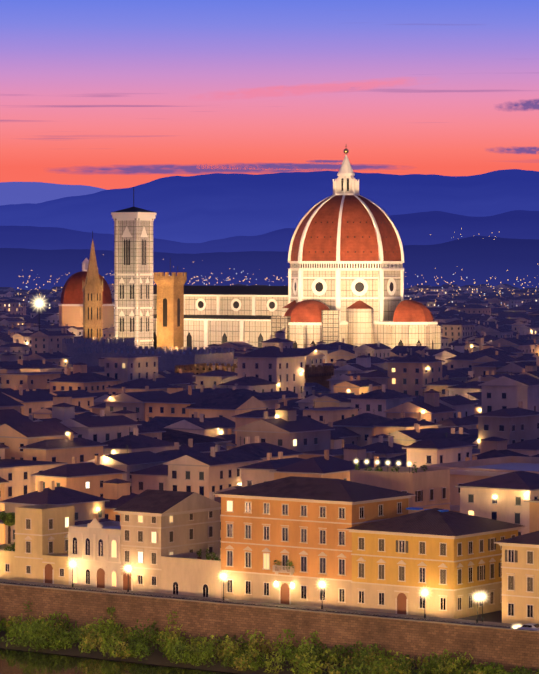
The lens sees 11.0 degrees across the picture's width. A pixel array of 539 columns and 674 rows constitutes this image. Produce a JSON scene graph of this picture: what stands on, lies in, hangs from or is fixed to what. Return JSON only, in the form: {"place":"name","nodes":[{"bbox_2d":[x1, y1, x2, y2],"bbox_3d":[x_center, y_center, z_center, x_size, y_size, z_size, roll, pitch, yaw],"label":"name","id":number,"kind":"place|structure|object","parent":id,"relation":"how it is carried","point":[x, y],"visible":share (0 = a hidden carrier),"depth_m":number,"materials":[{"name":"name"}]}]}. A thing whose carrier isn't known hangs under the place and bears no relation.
{"place":"outdoors","nodes":[
{"label":"outdoors","id":0,"kind":"place"},
{"bbox_2d":[0,182,105,205],"bbox_3d":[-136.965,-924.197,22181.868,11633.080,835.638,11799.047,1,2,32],"label":"hill","id":1,"kind":"structure","parent":0,"point":[24,192],"depth_m":25213.37,"materials":[{"name":"blue"}]},
{"bbox_2d":[58,258,113,328],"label":"domed chapel","id":2,"kind":"structure","parent":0,"point":[70,309],"depth_m":1636.75,"materials":[{"name":"brown tile"}]},
{"bbox_2d":[0,648,238,673],"bbox_3d":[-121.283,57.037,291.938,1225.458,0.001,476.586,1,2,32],"label":"river water","id":3,"kind":"structure","parent":0,"point":[12,661],"depth_m":451.13,"materials":[{"name":"green liquid"}]},
{"bbox_2d":[62,337,233,371],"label":"bargello palace","id":4,"kind":"structure","parent":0,"point":[86,351],"depth_m":1055.37,"materials":[{"name":"grey stone"}]},
{"bbox_2d":[60,164,337,173],"bbox_3d":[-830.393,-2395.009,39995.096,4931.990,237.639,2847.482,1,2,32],"label":"cloud","id":5,"kind":"structure","parent":0,"point":[169,169],"depth_m":40009.34,"materials":[{"name":"purple"}]},
{"bbox_2d":[153,285,287,349],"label":"cathedral nave","id":6,"kind":"structure","parent":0,"point":[217,315],"depth_m":1360.42,"materials":[{"name":"white stone"}]},
{"bbox_2d":[0,625,451,673],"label":"river bank ground","id":7,"kind":"structure","parent":0,"point":[156,657],"depth_m":456.54,"materials":[{"name":"plant"}]},
{"bbox_2d":[0,583,538,673],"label":"river wall","id":8,"kind":"structure","parent":7,"relation":"on","point":[508,649],"depth_m":455.37,"materials":[{"name":"brick"}]},
{"bbox_2d":[0,600,538,673],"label":"bushes","id":9,"kind":"object","parent":7,"relation":"on","point":[173,646],"visible":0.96,"depth_m":451.95,"materials":[{"name":"green plant"}]},
{"bbox_2d":[0,579,521,627],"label":"riverside road","id":10,"kind":"structure","parent":0,"point":[493,619],"depth_m":466.46,"materials":[{"name":"asphalt"}]},
{"bbox_2d":[0,476,538,624],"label":"riverfront buildings","id":11,"kind":"structure","parent":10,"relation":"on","point":[351,545],"depth_m":470.12,"materials":[{"name":"paint"}]},
{"bbox_2d":[4,462,427,571],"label":"terrace plants","id":12,"kind":"object","parent":11,"relation":"on","point":[209,557],"visible":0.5,"depth_m":489.78,"materials":[{"name":"green plant"}]},
{"bbox_2d":[72,561,483,622],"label":"street lamps","id":13,"kind":"object","parent":10,"relation":"on","point":[293,585],"visible":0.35,"depth_m":463.42,"materials":[{"name":"metal"}]},
{"bbox_2d":[516,623,538,630],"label":"white car","id":14,"kind":"object","parent":10,"relation":"on","point":[530,626],"visible":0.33,"depth_m":433.41,"materials":[{"name":"white paint"}]},
{"bbox_2d":[0,169,538,242],"bbox_3d":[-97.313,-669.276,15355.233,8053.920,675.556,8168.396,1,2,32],"label":"hill","id":15,"kind":"structure","parent":0,"point":[201,208],"depth_m":16626.06,"materials":[{"name":"blue"}]},
{"bbox_2d":[0,236,538,290],"bbox_3d":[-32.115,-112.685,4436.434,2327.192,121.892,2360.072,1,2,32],"label":"hill","id":16,"kind":"structure","parent":0,"point":[478,260],"depth_m":4673.42,"materials":[{"name":"blue"}]},
{"bbox_2d":[18,228,536,308],"bbox_3d":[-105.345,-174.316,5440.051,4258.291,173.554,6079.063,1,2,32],"label":"lights","id":17,"kind":"object","parent":16,"relation":"on","point":[287,276],"visible":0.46,"depth_m":2789.56,"materials":[{"name":"yellow"}]},
{"bbox_2d":[0,210,538,253],"bbox_3d":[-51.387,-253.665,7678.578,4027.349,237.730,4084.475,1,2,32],"label":"hill","id":18,"kind":"structure","parent":0,"point":[419,228],"depth_m":8484.27,"materials":[{"name":"blue"}]},
{"bbox_2d":[0,0,538,189],"label":"sky","id":19,"kind":"structure","parent":0,"point":[84,83],"materials":[{"name":"pink"}]},
{"bbox_2d":[36,300,526,628],"bbox_3d":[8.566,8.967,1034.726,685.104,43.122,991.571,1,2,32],"label":"lamp glow","id":20,"kind":"object","parent":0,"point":[275,584],"visible":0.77,"depth_m":474.76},
{"bbox_2d":[198,79,407,98],"bbox_3d":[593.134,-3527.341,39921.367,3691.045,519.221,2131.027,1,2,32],"label":"cloud","id":21,"kind":"structure","parent":0,"point":[275,91],"depth_m":39923.99,"materials":[{"name":"pink"}]},
{"bbox_2d":[271,310,339,343],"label":"scaffolding","id":22,"kind":"object","parent":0,"point":[330,325],"visible":0.42,"depth_m":1298.05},
{"bbox_2d":[225,163,391,169],"bbox_3d":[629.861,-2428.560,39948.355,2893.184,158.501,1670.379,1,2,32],"label":"cloud","id":23,"kind":"structure","parent":0,"point":[301,166],"depth_m":39952.91,"materials":[{"name":"purple"}]},
{"bbox_2d":[307,160,341,162],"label":"cloud","id":24,"kind":"structure","parent":0,"point":[327,161],"depth_m":39941.00,"materials":[{"name":"purple"}]},
{"bbox_2d":[288,261,403,321],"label":"dome drum","id":25,"kind":"object","parent":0,"point":[376,286],"visible":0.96,"depth_m":1319.45,"materials":[{"name":"white stone"}]},
{"bbox_2d":[288,195,403,260],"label":"dome","id":26,"kind":"structure","parent":25,"relation":"on","point":[345,228],"depth_m":1323.76,"materials":[{"name":"red tile"}]},
{"bbox_2d":[332,154,359,195],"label":"dome lantern","id":27,"kind":"object","parent":26,"relation":"on","point":[346,182],"visible":0.94,"depth_m":1337.49,"materials":[{"name":"white stone"}]},
{"bbox_2d":[491,147,538,153],"bbox_3d":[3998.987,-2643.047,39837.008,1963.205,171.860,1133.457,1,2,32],"label":"cloud","id":28,"kind":"structure","parent":0,"point":[526,150],"depth_m":39850.00,"materials":[{"name":"purple"}]},
{"bbox_2d":[499,99,538,110],"bbox_3d":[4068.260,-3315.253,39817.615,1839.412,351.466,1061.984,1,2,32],"label":"cloud","id":29,"kind":"structure","parent":0,"point":[529,104],"depth_m":39831.82,"materials":[{"name":"purple"}]},
{"label":"ground","id":30,"kind":"structure","parent":0,"visible":0},
{"bbox_2d":[0,512,14,543],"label":"palm tree","id":31,"kind":"object","parent":30,"relation":"on","point":[8,519],"visible":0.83,"depth_m":525.20,"materials":[{"name":"green plant"}]},
{"bbox_2d":[82,231,102,341],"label":"church spire","id":32,"kind":"structure","parent":30,"relation":"on","point":[92,303],"depth_m":1127.55,"materials":[{"name":"stone"}]},
{"bbox_2d":[111,187,156,348],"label":"campanile","id":33,"kind":"structure","parent":30,"relation":"on","point":[133,272],"depth_m":1367.31,"materials":[{"name":"stone"}]},
{"bbox_2d":[154,266,186,348],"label":"crenellated tower","id":34,"kind":"structure","parent":30,"relation":"on","point":[170,310],"depth_m":1091.40,"materials":[{"name":"yellow"}]},
{"bbox_2d":[175,363,333,388],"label":"trees","id":35,"kind":"object","parent":30,"relation":"on","point":[320,374],"visible":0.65,"depth_m":959.21,"materials":[{"name":"green plant"}]},
{"bbox_2d":[0,314,538,554],"bbox_3d":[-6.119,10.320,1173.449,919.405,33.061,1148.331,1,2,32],"label":"city buildings","id":36,"kind":"structure","parent":30,"relation":"on","point":[50,397],"depth_m":705.73,"materials":[{"name":"black"}]},
{"bbox_2d":[0,283,538,326],"bbox_3d":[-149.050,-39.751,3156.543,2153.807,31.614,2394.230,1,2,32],"label":"city","id":37,"kind":"object","parent":30,"relation":"on","point":[519,302],"visible":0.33,"depth_m":2487.51,"materials":[{"name":"blue"}]},
{"bbox_2d":[161,428,538,513],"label":"large building","id":38,"kind":"structure","parent":30,"relation":"on","point":[431,486],"depth_m":500.02,"materials":[{"name":"painted plaster"},{"name":"stone"},{"name":"terracotta roof tiles"}]},
{"bbox_2d":[282,300,440,349],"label":"cathedral apses","id":39,"kind":"structure","parent":30,"relation":"on","point":[412,323],"depth_m":1311.99,"materials":[{"name":"white stone"}]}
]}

